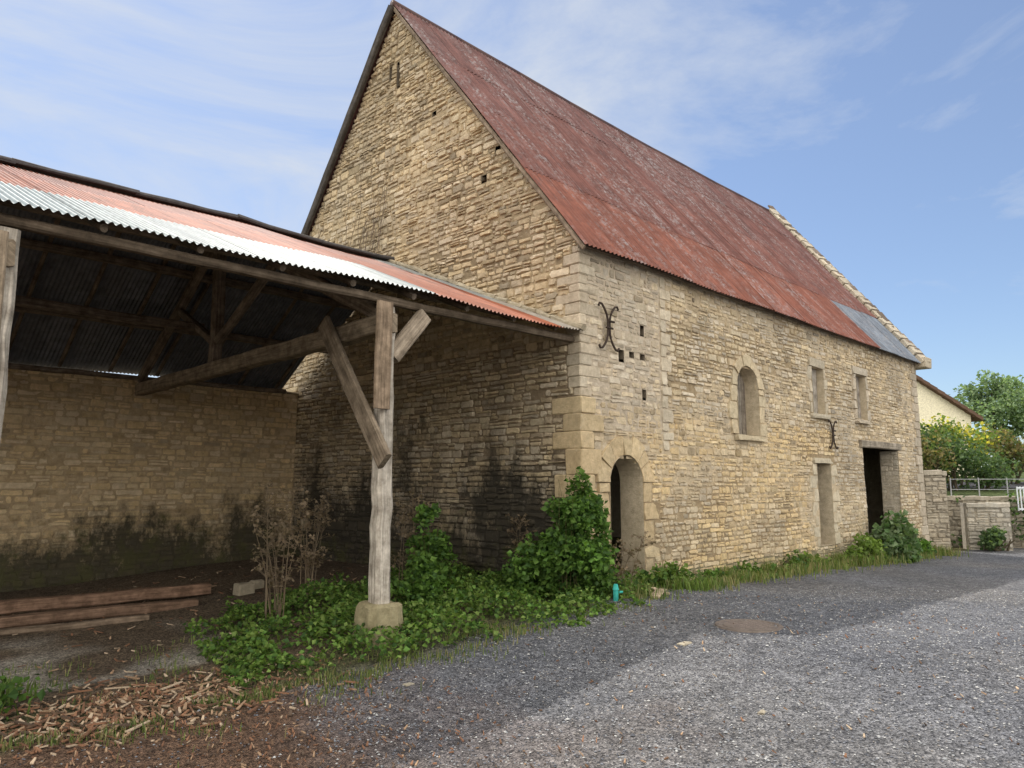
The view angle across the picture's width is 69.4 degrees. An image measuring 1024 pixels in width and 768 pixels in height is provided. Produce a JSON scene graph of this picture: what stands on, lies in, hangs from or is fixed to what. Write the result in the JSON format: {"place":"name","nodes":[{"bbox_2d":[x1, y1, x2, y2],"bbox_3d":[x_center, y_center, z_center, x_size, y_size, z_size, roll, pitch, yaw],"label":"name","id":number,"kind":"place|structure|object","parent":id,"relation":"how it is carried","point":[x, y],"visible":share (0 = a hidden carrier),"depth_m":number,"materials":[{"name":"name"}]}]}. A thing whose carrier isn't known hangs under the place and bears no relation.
{"place":"outdoors","nodes":[
{"label":"outdoors","id":0,"kind":"place"},
{"bbox_2d":[0,470,1023,767],"bbox_3d":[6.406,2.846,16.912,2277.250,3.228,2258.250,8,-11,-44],"label":"ground","id":1,"kind":"structure","parent":0,"point":[990,572],"depth_m":7.03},
{"bbox_2d":[0,582,210,635],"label":"timber stack","id":2,"kind":"object","parent":1,"relation":"on","point":[18,622],"visible":0.97,"depth_m":11.09,"materials":[{"name":"brown wood"}]},
{"bbox_2d":[233,582,254,595],"bbox_3d":[-4.537,3.474,12.520,0.304,0.216,0.257,8,-11,-44],"label":"stone block","id":3,"kind":"object","parent":1,"relation":"on","point":[243,588],"depth_m":12.43,"materials":[{"name":"stone"}]},
{"bbox_2d":[250,579,264,588],"bbox_3d":[-4.471,3.522,12.965,0.223,0.168,0.191,8,-11,-44],"label":"stone block","id":4,"kind":"object","parent":1,"relation":"on","point":[260,583],"depth_m":12.92,"materials":[{"name":"stone"}]},
{"bbox_2d":[246,480,314,624],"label":"dry weeds","id":5,"kind":"object","parent":1,"relation":"on","point":[271,581],"visible":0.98,"depth_m":10.15,"materials":[{"name":"brown plant"}]},
{"bbox_2d":[0,155,586,646],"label":"open timber shed","id":6,"kind":"structure","parent":1,"relation":"on","point":[220,325],"depth_m":14.23,"materials":[{"name":"stone"}]},
{"bbox_2d":[286,485,335,594],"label":"dry weeds","id":7,"kind":"object","parent":1,"relation":"on","point":[320,513],"visible":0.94,"depth_m":12.30,"materials":[{"name":"brown plant"}]},
{"bbox_2d":[390,491,432,597],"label":"dry weeds","id":8,"kind":"object","parent":1,"relation":"on","point":[409,534],"visible":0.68,"depth_m":11.65,"materials":[{"name":"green plant"}]},
{"bbox_2d":[181,559,650,687],"bbox_3d":[-1.476,3.097,10.508,6.474,0.750,5.290,8,-11,-44],"label":"ground ivy","id":9,"kind":"object","parent":1,"relation":"on","point":[424,612],"visible":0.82,"depth_m":9.52,"materials":[{"name":"green plant"}]},
{"bbox_2d":[390,502,462,604],"bbox_3d":[-1.230,2.618,11.054,1.098,1.687,1.311,-2,-8,11],"label":"nettle clump","id":10,"kind":"object","parent":1,"relation":"on","point":[424,564],"visible":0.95,"depth_m":10.99,"materials":[{"name":"green plant"}]},
{"bbox_2d":[0,547,948,721],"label":"wall foot weeds","id":11,"kind":"object","parent":1,"relation":"on","point":[643,575],"depth_m":12.24,"materials":[{"name":"green plant"}]},
{"bbox_2d":[0,544,971,767],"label":"grass","id":12,"kind":"structure","parent":1,"relation":"on","point":[802,568],"depth_m":8.48,"materials":[{"name":"green plant"}]},
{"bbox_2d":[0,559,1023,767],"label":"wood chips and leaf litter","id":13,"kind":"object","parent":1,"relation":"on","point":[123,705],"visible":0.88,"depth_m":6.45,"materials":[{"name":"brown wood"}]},
{"bbox_2d":[269,641,765,714],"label":"loose stones","id":14,"kind":"object","parent":1,"relation":"on","point":[762,711],"visible":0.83,"depth_m":7.17,"materials":[{"name":"stone"}]},
{"bbox_2d":[505,513,539,564],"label":"dry weeds","id":15,"kind":"object","parent":1,"relation":"on","point":[519,528],"visible":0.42,"depth_m":12.32,"materials":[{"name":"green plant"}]},
{"bbox_2d":[500,466,621,603],"bbox_3d":[0.743,2.334,11.248,1.878,2.167,1.122,0,-8,3],"label":"corner shrub","id":16,"kind":"object","parent":1,"relation":"on","point":[565,546],"visible":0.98,"depth_m":11.04,"materials":[{"name":"green plant"}]},
{"bbox_2d":[282,0,931,582],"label":"stone barn","id":17,"kind":"structure","parent":1,"relation":"on","point":[726,378],"depth_m":15.30,"materials":[{"name":"stone"}]},
{"bbox_2d":[318,149,387,317],"bbox_3d":[-3.927,-3.116,17.311,0.029,4.504,3.399,8,-11,-44],"label":"dry creeper","id":18,"kind":"object","parent":17,"relation":"attached to","point":[380,228],"visible":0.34,"depth_m":16.55,"materials":[{"name":"brown plant"}]},
{"bbox_2d":[737,369,901,468],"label":"doors and shutters","id":19,"kind":"structure","parent":17,"relation":"in","point":[741,388],"depth_m":18.78,"materials":[{"name":"grey wood"}]},
{"bbox_2d":[612,584,622,600],"bbox_3d":[1.561,3.080,10.893,0.168,0.260,0.096,1,-8,-10],"label":"plastic valve marker","id":20,"kind":"object","parent":1,"relation":"on","point":[615,589],"visible":0.94,"depth_m":10.86,"materials":[{"name":"teal plastic"}]},
{"bbox_2d":[610,531,655,583],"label":"dry weeds","id":21,"kind":"object","parent":1,"relation":"on","point":[630,553],"visible":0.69,"depth_m":11.60,"materials":[{"name":"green plant"}]},
{"bbox_2d":[651,587,669,598],"bbox_3d":[2.272,3.200,11.342,0.294,0.086,0.619,-2,-8,12],"label":"stone","id":22,"kind":"object","parent":1,"relation":"on","point":[657,593],"visible":0.71,"depth_m":11.35,"materials":[{"name":"beige stone"}]},
{"bbox_2d":[657,560,689,581],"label":"facade plant","id":23,"kind":"object","parent":1,"relation":"on","point":[668,564],"visible":0.38,"depth_m":12.78,"materials":[{"name":"green plant"}]},
{"bbox_2d":[715,619,782,632],"bbox_3d":[2.850,2.917,8.904,0.820,0.049,0.820,8,-11,-44],"label":"manhole cover","id":24,"kind":"object","parent":1,"relation":"on","point":[750,626],"visible":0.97,"depth_m":8.84,"materials":[{"name":"metal"}]},
{"bbox_2d":[785,551,832,567],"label":"facade plant","id":25,"kind":"object","parent":1,"relation":"on","point":[806,553],"visible":0.12,"depth_m":16.51,"materials":[{"name":"green plant"}]},
{"bbox_2d":[840,532,889,564],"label":"facade plant","id":26,"kind":"object","parent":1,"relation":"on","point":[870,544],"visible":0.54,"depth_m":18.32,"materials":[{"name":"green plant"}]},
{"bbox_2d":[870,509,922,563],"bbox_3d":[10.208,4.177,19.524,2.264,1.759,1.119,8,-11,-44],"label":"facade plant","id":27,"kind":"object","parent":1,"relation":"on","point":[895,536],"visible":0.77,"depth_m":19.18,"materials":[{"name":"green plant"}]},
{"bbox_2d":[916,537,936,556],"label":"facade plant","id":28,"kind":"object","parent":1,"relation":"on","point":[925,543],"visible":0.38,"depth_m":20.84,"materials":[{"name":"green plant"}]},
{"bbox_2d":[923,470,951,548],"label":"stone gate pier","id":29,"kind":"structure","parent":1,"relation":"on","point":[937,511],"depth_m":24.57,"materials":[{"name":"stone"}]},
{"bbox_2d":[921,425,956,480],"bbox_3d":[16.561,3.026,29.226,2.136,2.787,2.059,8,-11,-44],"label":"russet shrub","id":30,"kind":"object","parent":1,"relation":"on","point":[931,461],"visible":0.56,"depth_m":28.93,"materials":[{"name":"green plant"}]},
{"bbox_2d":[916,381,973,476],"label":"walls","id":31,"kind":"structure","parent":1,"relation":"on","point":[931,403],"depth_m":45.19,"materials":[{"name":"beige paint"}]},
{"bbox_2d":[915,374,982,421],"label":"roof","id":32,"kind":"structure","parent":31,"relation":"on","point":[975,416],"depth_m":44.98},
{"bbox_2d":[920,424,987,490],"bbox_3d":[18.299,3.114,31.322,3.527,3.029,3.273,8,-11,-44],"label":"garden shrub","id":33,"kind":"object","parent":1,"relation":"on","point":[957,450],"visible":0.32,"depth_m":30.70,"materials":[{"name":"green plant"}]},
{"bbox_2d":[919,413,1001,485],"bbox_3d":[20.363,3.089,33.964,3.690,3.483,3.158,-2,-8,18],"label":"flowering shrub","id":34,"kind":"object","parent":1,"relation":"on","point":[950,426],"visible":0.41,"depth_m":33.45,"materials":[{"name":"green plant"}]},
{"bbox_2d":[944,443,1022,490],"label":"garden shrub","id":35,"kind":"object","parent":1,"relation":"on","point":[985,471],"visible":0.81,"depth_m":30.90,"materials":[{"name":"green plant"}]},
{"bbox_2d":[948,369,1023,432],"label":"birch tree","id":36,"kind":"object","parent":1,"relation":"on","point":[990,409],"visible":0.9,"depth_m":61.65,"materials":[{"name":"green plant"}]},
{"bbox_2d":[948,500,1023,547],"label":"stones","id":37,"kind":"object","parent":1,"relation":"on","point":[957,515],"visible":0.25,"depth_m":25.13,"materials":[{"name":"stone"}]},
{"bbox_2d":[948,500,1023,546],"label":"mortar","id":38,"kind":"object","parent":1,"relation":"on","point":[959,520],"visible":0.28,"depth_m":25.14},
{"bbox_2d":[947,496,1023,500],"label":"coping","id":39,"kind":"object","parent":38,"relation":"on","point":[993,498],"visible":0.7,"depth_m":25.17,"materials":[{"name":"stone"}]},
{"bbox_2d":[949,478,1022,495],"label":"metal railing","id":40,"kind":"object","parent":39,"relation":"on","point":[979,489],"visible":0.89,"depth_m":25.50,"materials":[{"name":"metal"}]},
{"bbox_2d":[960,506,1012,549],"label":"stone wall","id":41,"kind":"structure","parent":1,"relation":"on","point":[964,525],"depth_m":24.18,"materials":[{"name":"beige stone"}]},
{"bbox_2d":[960,502,1009,507],"bbox_3d":[15.582,3.990,24.390,1.321,0.191,0.549,-1,-8,8],"label":"coping","id":42,"kind":"object","parent":41,"relation":"on","point":[987,505],"visible":1,"depth_m":24.15,"materials":[{"name":"stone"}]},
{"bbox_2d":[951,488,1023,545],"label":"wall ivy","id":43,"kind":"object","parent":1,"relation":"on","point":[1013,511],"depth_m":24.79,"materials":[{"name":"green plant"}]},
{"bbox_2d":[967,507,1012,550],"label":"stones","id":44,"kind":"object","parent":1,"relation":"on","point":[973,536],"visible":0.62,"depth_m":24.10,"materials":[{"name":"stone"}]},
{"bbox_2d":[977,525,1014,550],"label":"bank bramble","id":45,"kind":"object","parent":1,"relation":"on","point":[992,538],"visible":0.98,"depth_m":23.47,"materials":[{"name":"green plant"}]},
{"bbox_2d":[971,423,1023,483],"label":"russet shrub","id":46,"kind":"object","parent":1,"relation":"on","point":[1010,449],"visible":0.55,"depth_m":35.71,"materials":[{"name":"green plant"}]},
{"bbox_2d":[981,387,1023,439],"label":"birch tree","id":47,"kind":"object","parent":1,"relation":"on","point":[1016,432],"visible":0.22,"depth_m":64.04,"materials":[{"name":"green plant"}]},
{"bbox_2d":[1016,487,1023,510],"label":"white metal gate","id":48,"kind":"structure","parent":1,"relation":"on","point":[1020,488],"depth_m":24.71,"materials":[{"name":"metal"}]},
{"bbox_2d":[0,0,1023,466],"label":"sky","id":49,"kind":"structure","parent":0,"point":[889,134],"materials":[{"name":"blue"}]},
{"bbox_2d":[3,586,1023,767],"bbox_3d":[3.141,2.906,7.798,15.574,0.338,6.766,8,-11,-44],"label":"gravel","id":50,"kind":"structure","parent":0,"point":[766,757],"depth_m":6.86,"materials":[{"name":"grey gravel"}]},
{"bbox_2d":[946,482,1023,487],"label":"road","id":51,"kind":"structure","parent":0,"point":[1014,485],"depth_m":34.33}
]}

